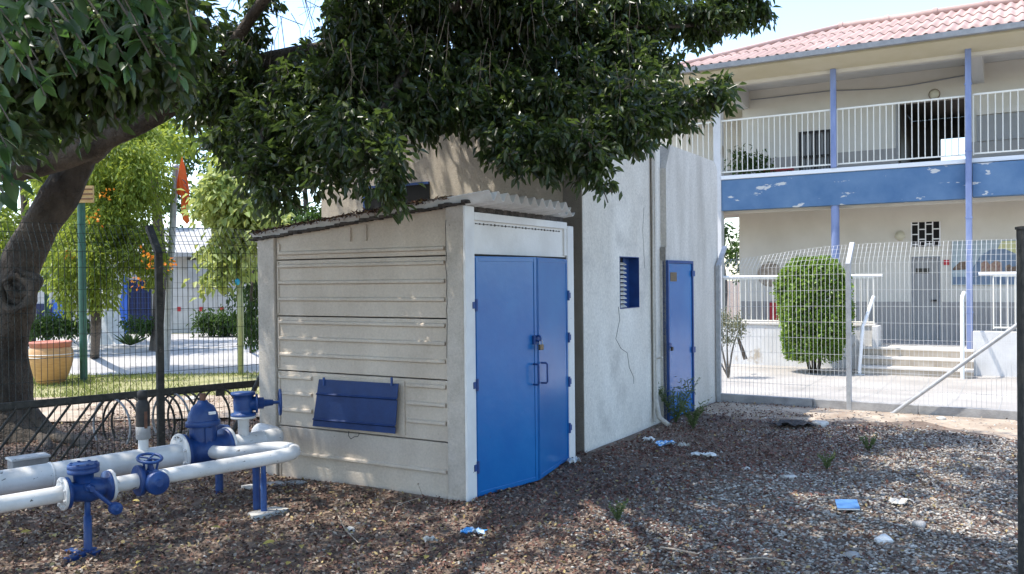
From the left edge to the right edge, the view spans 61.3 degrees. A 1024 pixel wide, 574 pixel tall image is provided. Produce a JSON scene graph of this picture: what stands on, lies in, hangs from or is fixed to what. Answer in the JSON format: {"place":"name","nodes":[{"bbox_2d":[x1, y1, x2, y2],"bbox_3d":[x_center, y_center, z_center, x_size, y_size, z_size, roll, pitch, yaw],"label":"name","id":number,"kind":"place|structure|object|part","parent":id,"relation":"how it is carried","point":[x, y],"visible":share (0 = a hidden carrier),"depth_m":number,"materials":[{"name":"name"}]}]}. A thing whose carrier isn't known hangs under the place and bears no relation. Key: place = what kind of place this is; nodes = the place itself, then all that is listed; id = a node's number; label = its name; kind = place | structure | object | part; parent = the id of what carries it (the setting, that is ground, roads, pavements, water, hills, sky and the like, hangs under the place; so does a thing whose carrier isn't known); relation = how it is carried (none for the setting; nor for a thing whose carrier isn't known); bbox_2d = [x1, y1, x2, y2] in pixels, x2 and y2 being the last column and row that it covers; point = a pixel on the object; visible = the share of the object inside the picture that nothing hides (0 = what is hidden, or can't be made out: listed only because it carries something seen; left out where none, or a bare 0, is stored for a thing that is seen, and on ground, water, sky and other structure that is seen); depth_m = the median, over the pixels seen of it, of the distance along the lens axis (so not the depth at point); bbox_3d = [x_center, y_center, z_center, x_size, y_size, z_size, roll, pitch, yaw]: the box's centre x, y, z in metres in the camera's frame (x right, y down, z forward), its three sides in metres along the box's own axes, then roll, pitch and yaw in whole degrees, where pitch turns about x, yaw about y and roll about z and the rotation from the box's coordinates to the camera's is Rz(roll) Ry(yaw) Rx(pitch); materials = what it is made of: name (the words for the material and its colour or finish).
{"place":"outdoors","nodes":[
{"label":"outdoors","id":0,"kind":"place"},
{"bbox_2d":[28,333,258,374],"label":"garden path","id":1,"kind":"structure","parent":0,"point":[200,361],"depth_m":18.91,"materials":[{"name":"grey concrete"}]},
{"bbox_2d":[87,159,169,344],"bbox_3d":[-10.908,-0.994,23.661,3.064,5.430,2.265,0,1,18],"label":"whitewashed tree","id":2,"kind":"object","parent":1,"relation":"on","point":[107,326],"visible":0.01,"depth_m":23.38,"materials":[{"name":"white paint"}]},
{"bbox_2d":[112,331,147,344],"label":"agave","id":3,"kind":"object","parent":1,"relation":"on","point":[129,339],"visible":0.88,"depth_m":22.31,"materials":[{"name":"green plant"}]},
{"bbox_2d":[164,164,178,369],"bbox_3d":[-6.418,-0.317,16.231,0.384,3.985,0.150,-1,1,0],"label":"flagpole","id":4,"kind":"object","parent":1,"relation":"on","point":[172,223],"visible":0.8,"depth_m":16.18,"materials":[{"name":"metal"}]},
{"bbox_2d":[177,158,189,223],"bbox_3d":[-6.182,-1.808,16.157,0.317,1.268,0.145,-1,1,0],"label":"flag","id":5,"kind":"object","parent":4,"relation":"attached to","point":[182,181],"visible":0.85,"depth_m":16.16,"materials":[{"name":"orange fabric"}]},
{"bbox_2d":[220,261,258,354],"bbox_3d":[-5.672,0.457,17.973,1.220,2.273,4.313,-1,1,-26],"label":"dark shrub","id":6,"kind":"object","parent":1,"relation":"on","point":[251,315],"visible":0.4,"depth_m":16.37,"materials":[{"name":"green plant"}]},
{"bbox_2d":[33,332,258,397],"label":"lawn","id":7,"kind":"structure","parent":0,"point":[201,381],"depth_m":14.26,"materials":[{"name":"green plant"}]},
{"bbox_2d":[29,340,73,385],"bbox_3d":[-7.553,1.241,14.151,0.690,0.705,0.690,-1,1,0],"label":"clay pot","id":8,"kind":"object","parent":7,"relation":"on","point":[61,368],"visible":0.76,"depth_m":13.92,"materials":[{"name":"beige"}]},
{"bbox_2d":[77,186,93,381],"bbox_3d":[-7.120,0.007,14.448,0.344,3.383,0.174,-1,1,0],"label":"green pole","id":9,"kind":"object","parent":7,"relation":"on","point":[88,195],"visible":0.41,"depth_m":14.42,"materials":[{"name":"metal"}]},
{"bbox_2d":[20,127,181,358],"bbox_3d":[-8.076,-0.940,16.827,2.607,5.259,5.331,-1,1,-36],"label":"flowering tree","id":10,"kind":"object","parent":7,"relation":"on","point":[120,188],"visible":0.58,"depth_m":15.55,"materials":[{"name":"green plant"}]},
{"bbox_2d":[186,304,256,337],"bbox_3d":[-9.121,1.135,26.475,3.162,1.272,1.865,0,1,44],"label":"bush","id":11,"kind":"object","parent":7,"relation":"on","point":[219,319],"visible":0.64,"depth_m":25.84,"materials":[{"name":"green plant"}]},
{"bbox_2d":[177,158,295,373],"bbox_3d":[-4.745,-0.340,14.995,2.128,3.886,1.431,-1,1,0],"label":"young tree","id":12,"kind":"object","parent":7,"relation":"on","point":[218,205],"visible":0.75,"depth_m":14.73,"materials":[{"name":"green plant"}]},
{"bbox_2d":[0,0,983,280],"label":"sky","id":13,"kind":"structure","parent":0,"point":[796,16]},
{"bbox_2d":[0,281,1017,573],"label":"ground","id":14,"kind":"structure","parent":0,"point":[734,311],"depth_m":5.99,"materials":[{"name":"brown gravel"}]},
{"bbox_2d":[5,452,50,468],"bbox_3d":[-3.786,1.481,6.765,0.160,0.320,0.280,0,1,44],"label":"meter box","id":15,"kind":"object","parent":14,"relation":"on","point":[27,460],"visible":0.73,"depth_m":6.71,"materials":[{"name":"metal"}]},
{"bbox_2d":[0,140,73,295],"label":"background tree","id":16,"kind":"object","parent":14,"relation":"on","point":[8,221],"visible":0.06,"depth_m":19.34,"materials":[{"name":"green plant"}]},
{"bbox_2d":[0,115,87,345],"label":"background tree","id":17,"kind":"object","parent":14,"relation":"on","point":[22,200],"visible":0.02,"depth_m":22.99,"materials":[{"name":"green plant"}]},
{"bbox_2d":[44,271,49,339],"bbox_3d":[-12.600,0.328,23.395,0.120,2.700,0.120,-1,1,0],"label":"green pole","id":18,"kind":"object","parent":14,"relation":"on","point":[45,302],"visible":0.13,"depth_m":23.36,"materials":[{"name":"metal"}]},
{"bbox_2d":[29,309,74,340],"bbox_3d":[-12.916,1.076,23.529,1.192,1.092,7.048,-1,1,-33],"label":"hedge bush","id":19,"kind":"object","parent":14,"relation":"on","point":[43,329],"visible":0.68,"depth_m":20.83,"materials":[{"name":"green plant"}]},
{"bbox_2d":[38,312,90,343],"bbox_3d":[-12.289,1.044,23.406,1.356,1.145,6.929,-1,1,-33],"label":"hedge bush","id":20,"kind":"object","parent":14,"relation":"on","point":[55,324],"visible":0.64,"depth_m":20.80,"materials":[{"name":"green plant"}]},
{"bbox_2d":[0,386,258,460],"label":"low metal railing","id":21,"kind":"object","parent":14,"relation":"on","point":[111,411],"visible":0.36,"depth_m":8.17,"materials":[{"name":"metal"}]},
{"bbox_2d":[0,221,259,467],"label":"fence","id":22,"kind":"object","parent":14,"relation":"on","point":[160,391],"visible":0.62,"depth_m":8.20,"materials":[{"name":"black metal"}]},
{"bbox_2d":[20,117,244,350],"bbox_3d":[-8.690,-2.009,21.037,6.383,7.365,3.780,-1,1,0],"label":"background tree","id":23,"kind":"object","parent":14,"relation":"on","point":[178,154],"visible":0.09,"depth_m":20.63,"materials":[{"name":"green plant"}]},
{"bbox_2d":[115,314,154,338],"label":"hedge bush","id":24,"kind":"object","parent":14,"relation":"on","point":[142,329],"visible":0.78,"depth_m":20.86,"materials":[{"name":"green plant"}]},
{"bbox_2d":[34,394,259,421],"bbox_3d":[-7.752,1.605,11.040,12.404,0.001,2.648,-1,1,-1],"label":"bare soil strip","id":25,"kind":"object","parent":14,"relation":"on","point":[72,413],"depth_m":11.09,"materials":[{"name":"beige soil"}]},
{"bbox_2d":[0,389,300,561],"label":"water pipework","id":26,"kind":"object","parent":14,"relation":"on","point":[210,445],"visible":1,"depth_m":5.91,"materials":[{"name":"white metal"}]},
{"bbox_2d":[154,128,242,227],"bbox_3d":[-11.191,-3.254,32.908,7.828,9.691,4.794,-1,1,-5],"label":"background tree","id":27,"kind":"object","parent":14,"relation":"on","point":[191,167],"visible":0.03,"depth_m":32.07,"materials":[{"name":"green plant"}]},
{"bbox_2d":[241,484,252,489],"bbox_3d":[-2.044,1.582,6.827,0.190,0.020,0.092,0,1,37],"label":"broken tile","id":28,"kind":"object","parent":14,"relation":"on","point":[248,486],"visible":0.49,"depth_m":6.82,"materials":[{"name":"tile"}]},
{"bbox_2d":[248,506,288,520],"bbox_3d":[-1.738,1.608,6.099,0.146,0.055,0.289,0,1,38],"label":"concrete pad","id":29,"kind":"object","parent":14,"relation":"on","point":[272,510],"visible":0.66,"depth_m":6.07,"materials":[{"name":"concrete"}]},
{"bbox_2d":[267,481,285,486],"bbox_3d":[-1.928,1.593,6.984,0.214,0.047,0.105,-1,1,0],"label":"stone","id":30,"kind":"object","parent":14,"relation":"on","point":[269,483],"visible":0.68,"depth_m":6.96,"materials":[{"name":"grey stone"}]},
{"bbox_2d":[285,480,306,484],"bbox_3d":[-1.761,1.597,7.041,0.189,0.043,0.071,-1,1,0],"label":"stone","id":31,"kind":"object","parent":14,"relation":"on","point":[301,482],"visible":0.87,"depth_m":7.02,"materials":[{"name":"grey stone"}]},
{"bbox_2d":[280,180,321,225],"bbox_3d":[-7.607,-2.767,32.085,5.709,8.660,4.244,-1,1,0],"label":"background tree","id":32,"kind":"object","parent":14,"relation":"on","point":[313,214],"visible":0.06,"depth_m":31.05,"materials":[{"name":"green plant"}]},
{"bbox_2d":[337,515,358,542],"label":"twig","id":33,"kind":"object","parent":14,"relation":"on","point":[345,529],"visible":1,"depth_m":5.56,"materials":[{"name":"wood"}]},
{"bbox_2d":[347,526,354,531],"bbox_3d":[-1.062,1.594,5.682,0.060,0.041,0.053,-1,1,0],"label":"stone","id":34,"kind":"object","parent":14,"relation":"on","point":[349,528],"visible":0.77,"depth_m":5.66,"materials":[{"name":"grey stone"}]},
{"bbox_2d":[7,227,736,333],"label":"garden building","id":35,"kind":"structure","parent":14,"relation":"on","point":[181,317],"depth_m":28.35,"materials":[{"name":"grey paint"}]},
{"bbox_2d":[36,304,51,321],"bbox_3d":[-15.329,0.905,28.330,0.504,0.717,0.048,-1,0,0],"label":"dark doorway","id":36,"kind":"structure","parent":35,"relation":"in","point":[37,305],"depth_m":28.30,"materials":[{"name":"blue"}]},
{"bbox_2d":[52,300,64,320],"bbox_3d":[-14.867,0.979,28.326,0.378,1.160,0.058,-1,0,0],"label":"door panel","id":37,"kind":"structure","parent":35,"relation":"in","point":[54,306],"depth_m":28.30,"materials":[{"name":"blue paint"}]},
{"bbox_2d":[119,279,127,324],"bbox_3d":[-12.760,0.632,28.323,0.315,1.810,0.058,-1,0,0],"label":"door panel","id":38,"kind":"structure","parent":35,"relation":"in","point":[122,312],"depth_m":28.30,"materials":[{"name":"blue paint"}]},
{"bbox_2d":[124,276,127,333],"bbox_3d":[-12.634,0.569,28.262,0.105,1.934,0.058,-1,0,0],"label":"door panel","id":39,"kind":"structure","parent":35,"relation":"in","point":[125,286],"depth_m":28.23,"materials":[{"name":"blue paint"}]},
{"bbox_2d":[129,275,151,332],"bbox_3d":[-12.176,0.484,28.325,0.729,2.092,0.056,-1,0,0],"label":"door","id":40,"kind":"structure","parent":35,"relation":"in","point":[134,297],"depth_m":28.32,"materials":[{"name":"blue"}]},
{"bbox_2d":[0,0,782,449],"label":"ficus tree","id":41,"kind":"object","parent":14,"relation":"on","point":[360,88],"visible":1,"depth_m":6.73,"materials":[{"name":"green plant"}]},
{"bbox_2d":[391,498,417,516],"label":"twig","id":42,"kind":"object","parent":14,"relation":"on","point":[402,503],"visible":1,"depth_m":6.25,"materials":[{"name":"wood"}]},
{"bbox_2d":[249,190,574,501],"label":"pump shed","id":43,"kind":"structure","parent":14,"relation":"on","point":[429,348],"depth_m":6.86,"materials":[{"name":"concrete"}]},
{"bbox_2d":[472,256,541,496],"bbox_3d":[-0.030,0.672,6.729,0.102,1.816,0.761,0,1,42],"label":"door leaf","id":44,"kind":"structure","parent":43,"relation":"in","point":[507,339],"depth_m":6.74,"materials":[{"name":"blue metal"}]},
{"bbox_2d":[536,257,571,479],"bbox_3d":[0.385,0.661,7.442,0.099,1.816,0.890,0,1,20],"label":"door leaf","id":45,"kind":"structure","parent":43,"relation":"in","point":[554,427],"depth_m":7.40,"materials":[{"name":"blue metal"}]},
{"bbox_2d":[458,526,487,533],"bbox_3d":[-0.255,1.578,5.610,0.197,0.038,0.091,-1,1,0],"label":"snack wrapper","id":46,"kind":"object","parent":14,"relation":"on","point":[466,530],"visible":1,"depth_m":5.59,"materials":[{"name":"blue plastic"}]},
{"bbox_2d":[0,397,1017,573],"bbox_3d":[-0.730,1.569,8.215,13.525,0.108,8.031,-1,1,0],"label":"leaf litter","id":47,"kind":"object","parent":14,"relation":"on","point":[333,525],"visible":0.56,"depth_m":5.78,"materials":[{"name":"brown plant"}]},
{"bbox_2d":[423,535,437,541],"bbox_3d":[-0.513,1.585,5.442,0.086,0.032,0.065,-1,1,-22],"label":"plastic scrap","id":48,"kind":"object","parent":47,"relation":"on","point":[428,538],"visible":1,"depth_m":5.44,"materials":[{"name":"plastic"}]},
{"bbox_2d":[0,404,1017,573],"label":"gravel","id":49,"kind":"structure","parent":14,"relation":"on","point":[1011,566],"depth_m":6.09,"materials":[{"name":"grey gravel"}]},
{"bbox_2d":[736,557,790,561],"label":"twig","id":50,"kind":"object","parent":49,"relation":"on","point":[737,559],"visible":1,"depth_m":4.95,"materials":[{"name":"wood"}]},
{"bbox_2d":[765,419,815,426],"bbox_3d":[3.058,1.494,9.500,0.500,0.051,0.260,-1,1,-6],"label":"plastic bag","id":51,"kind":"object","parent":49,"relation":"on","point":[784,422],"visible":1,"depth_m":9.49,"materials":[{"name":"black plastic"}]},
{"bbox_2d":[835,499,859,509],"bbox_3d":[2.341,1.519,6.032,0.149,0.024,0.238,0,1,16],"label":"blue booklet","id":52,"kind":"object","parent":49,"relation":"on","point":[847,504],"visible":1,"depth_m":6.01,"materials":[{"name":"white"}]},
{"bbox_2d":[321,97,717,452],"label":"white block building","id":53,"kind":"structure","parent":14,"relation":"on","point":[645,251],"depth_m":9.29,"materials":[{"name":"paint"}]},
{"bbox_2d":[620,256,639,308],"bbox_3d":[1.181,-0.048,9.128,0.139,0.541,0.520,0,1,30],"label":"window","id":54,"kind":"structure","parent":53,"relation":"in","point":[629,266],"depth_m":9.32,"materials":[{"name":"blue metal"}]},
{"bbox_2d":[667,263,695,418],"bbox_3d":[2.001,0.617,10.214,0.091,1.787,0.949,0,1,30],"label":"door","id":55,"kind":"structure","parent":53,"relation":"in","point":[680,280],"depth_m":10.21,"materials":[{"name":"blue metal"}]},
{"bbox_2d":[229,402,881,573],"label":"leaf litter","id":56,"kind":"object","parent":14,"relation":"on","point":[735,463],"visible":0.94,"depth_m":6.89,"materials":[{"name":"brown plant"}]},
{"bbox_2d":[691,451,715,456],"bbox_3d":[1.756,1.523,7.872,0.258,0.044,0.086,0,1,14],"label":"plastic bag","id":57,"kind":"object","parent":56,"relation":"on","point":[697,453],"visible":1,"depth_m":7.85,"materials":[{"name":"white plastic"}]},
{"bbox_2d":[567,456,580,462],"bbox_3d":[0.549,1.531,7.657,0.112,0.054,0.095,-1,1,-17],"label":"plastic scrap","id":58,"kind":"object","parent":14,"relation":"on","point":[571,460],"visible":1,"depth_m":7.64,"materials":[{"name":"white plastic"}]},
{"bbox_2d":[608,498,628,521],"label":"weed","id":59,"kind":"object","parent":14,"relation":"on","point":[617,513],"visible":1,"depth_m":5.84,"materials":[{"name":"green plant"}]},
{"bbox_2d":[642,436,654,440],"bbox_3d":[1.377,1.530,8.734,0.140,0.043,0.082,-1,1,-12],"label":"plastic scrap","id":60,"kind":"object","parent":14,"relation":"on","point":[647,438],"visible":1,"depth_m":8.71,"materials":[{"name":"white plastic"}]},
{"bbox_2d":[655,440,675,445],"bbox_3d":[1.510,1.531,8.490,0.201,0.051,0.109,-1,1,-16],"label":"plastic scrap","id":61,"kind":"object","parent":14,"relation":"on","point":[661,443],"visible":1,"depth_m":8.48,"materials":[{"name":"blue plastic"}]},
{"bbox_2d":[660,546,697,554],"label":"twig","id":62,"kind":"object","parent":14,"relation":"on","point":[662,547],"visible":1,"depth_m":5.07,"materials":[{"name":"wood"}]},
{"bbox_2d":[658,376,699,421],"bbox_3d":[1.848,1.276,9.804,0.582,0.541,0.545,-1,1,0],"label":"weed","id":63,"kind":"object","parent":14,"relation":"on","point":[677,413],"visible":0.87,"depth_m":9.77,"materials":[{"name":"green plant"}]},
{"bbox_2d":[678,442,689,446],"bbox_3d":[1.683,1.533,8.417,0.120,0.044,0.066,-1,1,-14],"label":"paper scrap","id":64,"kind":"object","parent":14,"relation":"on","point":[683,444],"visible":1,"depth_m":8.41,"materials":[{"name":"paper"}]},
{"bbox_2d":[674,396,711,428],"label":"weed","id":65,"kind":"object","parent":14,"relation":"on","point":[693,421],"visible":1,"depth_m":9.32,"materials":[{"name":"green plant"}]},
{"bbox_2d":[724,218,739,316],"bbox_3d":[7.679,-1.374,32.010,5.364,5.572,4.008,0,1,20],"label":"background tree","id":66,"kind":"object","parent":14,"relation":"on","point":[730,250],"visible":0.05,"depth_m":31.84,"materials":[{"name":"green plant"}]},
{"bbox_2d":[780,474,796,479],"bbox_3d":[2.246,1.540,7.005,0.126,0.041,0.086,-1,1,-22],"label":"stone","id":67,"kind":"object","parent":14,"relation":"on","point":[791,476],"visible":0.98,"depth_m":6.98,"materials":[{"name":"grey stone"}]},
{"bbox_2d":[800,497,831,502],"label":"twig","id":68,"kind":"object","parent":14,"relation":"on","point":[813,498],"visible":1,"depth_m":6.21,"materials":[{"name":"wood"}]},
{"bbox_2d":[812,420,828,426],"bbox_3d":[3.379,1.510,9.484,0.160,0.090,0.154,0,1,40],"label":"stone","id":69,"kind":"object","parent":14,"relation":"on","point":[822,423],"visible":0.77,"depth_m":9.44,"materials":[{"name":"white stone"}]},
{"bbox_2d":[817,449,835,469],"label":"weed","id":70,"kind":"object","parent":14,"relation":"on","point":[827,464],"visible":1,"depth_m":7.35,"materials":[{"name":"green plant"}]},
{"bbox_2d":[660,0,1023,378],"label":"school building","id":71,"kind":"structure","parent":14,"relation":"on","point":[869,166],"depth_m":18.85,"materials":[{"name":"white paint"}]},
{"bbox_2d":[724,144,775,174],"bbox_3d":[5.419,-2.821,19.853,1.339,0.929,0.863,0,1,30],"label":"gallery plant","id":72,"kind":"object","parent":71,"relation":"on","point":[739,153],"visible":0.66,"depth_m":19.74,"materials":[{"name":"green plant"}]},
{"bbox_2d":[758,262,780,285],"bbox_3d":[6.184,-0.303,20.739,0.580,0.580,0.040,0,1,30],"label":"round wall plaque","id":73,"kind":"object","parent":71,"relation":"attached to","point":[766,270],"visible":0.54,"depth_m":20.73,"materials":[{"name":"ceramic"}]},
{"bbox_2d":[770,302,778,319],"bbox_3d":[6.277,0.606,20.620,0.222,0.473,0.165,0,1,30],"label":"hose cabinet","id":74,"kind":"object","parent":71,"relation":"attached to","point":[774,311],"visible":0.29,"depth_m":20.56,"materials":[{"name":"red metal"}]},
{"bbox_3d":[6.243,0.607,20.562,0.163,0.413,0.007,0,1,30],"label":"door","id":75,"kind":"part","parent":74,"relation":"part of","materials":[{"name":"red metal"}]},
{"bbox_2d":[763,168,793,172],"bbox_3d":[6.070,-2.556,19.764,0.689,0.285,0.300,0,1,30],"label":"red bench","id":76,"kind":"object","parent":71,"relation":"on","point":[783,170],"visible":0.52,"depth_m":19.64,"materials":[{"name":"red ceramic"}]},
{"bbox_2d":[799,129,830,169],"bbox_3d":[7.099,-3.108,20.240,0.719,1.097,0.105,0,1,30],"label":"upper window","id":77,"kind":"structure","parent":71,"relation":"in","point":[822,132],"depth_m":20.24,"materials":[{"name":"grey glass"}]},
{"bbox_2d":[751,75,964,100],"bbox_3d":[7.770,-4.500,19.749,4.614,0.111,0.024,0,1,30],"label":"cable","id":78,"kind":"object","parent":71,"relation":"attached to","point":[860,89],"visible":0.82,"depth_m":19.62,"materials":[{"name":"black rubber"}]},
{"bbox_2d":[895,231,905,240],"bbox_3d":[8.647,-1.143,19.260,0.230,0.230,0.100,0,1,30],"label":"wall lamp","id":79,"kind":"object","parent":71,"relation":"attached to","point":[900,235],"visible":1,"depth_m":19.23,"materials":[{"name":"beige paint"}]},
{"bbox_2d":[913,258,938,339],"bbox_3d":[9.144,0.264,19.079,0.508,1.808,0.090,0,1,30],"label":"door","id":80,"kind":"structure","parent":71,"relation":"in","point":[925,282],"depth_m":19.09,"materials":[{"name":"grey paint"}]},
{"bbox_2d":[911,221,940,246],"bbox_3d":[9.127,-1.164,19.062,0.593,0.545,0.080,0,1,30],"label":"window","id":81,"kind":"structure","parent":71,"relation":"in","point":[921,232],"depth_m":19.08,"materials":[{"name":"white"}]},
{"bbox_2d":[929,89,939,98],"bbox_3d":[9.224,-4.218,18.877,0.230,0.230,0.100,0,1,30],"label":"wall lamp","id":82,"kind":"object","parent":71,"relation":"attached to","point":[934,93],"visible":0.92,"depth_m":18.85,"materials":[{"name":"glass"}]},
{"bbox_2d":[952,240,1015,284],"bbox_3d":[10.331,-0.518,18.308,1.804,0.944,0.034,0,1,30],"label":"painted mural","id":83,"kind":"object","parent":71,"relation":"attached to","point":[994,262],"visible":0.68,"depth_m":18.42},
{"bbox_2d":[843,551,859,558],"bbox_3d":[2.017,1.594,5.127,0.103,0.052,0.083,-1,1,0],"label":"stone","id":84,"kind":"object","parent":14,"relation":"on","point":[849,554],"visible":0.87,"depth_m":5.11,"materials":[{"name":"grey stone"}]},
{"bbox_2d":[698,402,1016,438],"bbox_3d":[4.848,1.505,9.310,5.760,0.078,1.452,0,1,30],"label":"bare soil strip","id":85,"kind":"object","parent":14,"relation":"on","point":[975,424],"visible":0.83,"depth_m":9.90,"materials":[{"name":"beige soil"}]},
{"bbox_2d":[936,416,945,419],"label":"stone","id":86,"kind":"object","parent":85,"relation":"on","point":[941,418],"visible":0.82,"depth_m":9.67,"materials":[{"name":"white stone"}]},
{"bbox_2d":[715,239,1016,419],"bbox_3d":[5.441,0.520,9.936,6.232,2.174,0.473,0,1,31],"label":"fence","id":87,"kind":"object","parent":14,"relation":"on","point":[848,403],"visible":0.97,"depth_m":10.56,"materials":[{"name":"white metal"}]},
{"bbox_2d":[858,433,877,450],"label":"weed","id":88,"kind":"object","parent":14,"relation":"on","point":[866,443],"visible":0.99,"depth_m":8.13,"materials":[{"name":"green plant"}]},
{"bbox_2d":[874,534,893,544],"bbox_3d":[2.307,1.574,5.371,0.122,0.072,0.088,-1,1,0],"label":"stone","id":89,"kind":"object","parent":14,"relation":"on","point":[883,538],"visible":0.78,"depth_m":5.34,"materials":[{"name":"white stone"}]},
{"bbox_2d":[887,497,914,504],"bbox_3d":[2.772,1.520,6.151,0.195,0.033,0.094,-1,1,-18],"label":"plastic scrap","id":90,"kind":"object","parent":14,"relation":"on","point":[897,501],"visible":1,"depth_m":6.14,"materials":[{"name":"white plastic"}]},
{"bbox_2d":[912,520,925,527],"bbox_3d":[2.662,1.555,5.646,0.087,0.058,0.081,-1,1,0],"label":"stone","id":91,"kind":"object","parent":14,"relation":"on","point":[918,523],"visible":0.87,"depth_m":5.62,"materials":[{"name":"grey stone"}]},
{"bbox_2d":[1015,226,1023,573],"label":"gate post","id":92,"kind":"object","parent":14,"relation":"on","point":[1020,333],"visible":1,"depth_m":4.53,"materials":[{"name":"metal"}]},
{"bbox_2d":[722,363,1016,409],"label":"pavement","id":93,"kind":"structure","parent":0,"point":[781,379],"depth_m":15.13,"materials":[{"name":"grey concrete"}]},
{"bbox_2d":[721,307,749,377],"bbox_3d":[4.136,1.051,16.655,0.861,1.402,0.665,0,1,41],"label":"dry shrub","id":94,"kind":"object","parent":93,"relation":"on","point":[731,326],"visible":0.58,"depth_m":16.59,"materials":[{"name":"green plant"}]},
{"bbox_2d":[737,337,747,359],"bbox_3d":[4.592,1.230,17.252,0.227,0.454,0.089,0,1,34],"label":"cut stump","id":95,"kind":"object","parent":93,"relation":"on","point":[743,353],"visible":0.71,"depth_m":17.23,"materials":[{"name":"wood"}]},
{"bbox_2d":[769,255,856,372],"bbox_3d":[6.092,0.558,17.467,1.686,2.472,1.661,-1,1,0],"label":"clipped bush","id":96,"kind":"object","parent":93,"relation":"on","point":[808,329],"visible":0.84,"depth_m":17.02,"materials":[{"name":"green plant"}]},
{"bbox_2d":[855,296,874,374],"bbox_3d":[7.029,0.951,17.128,0.652,1.553,0.176,-1,1,-34],"label":"stair handrail","id":97,"kind":"object","parent":93,"relation":"on","point":[862,335],"visible":0.96,"depth_m":16.98,"materials":[{"name":"white metal"}]},
{"bbox_2d":[960,291,965,378],"bbox_3d":[8.577,0.908,16.419,0.070,1.659,0.738,0,1,30],"label":"stair handrail","id":98,"kind":"object","parent":93,"relation":"on","point":[962,357],"visible":0.71,"depth_m":16.11,"materials":[{"name":"white metal"}]}
]}

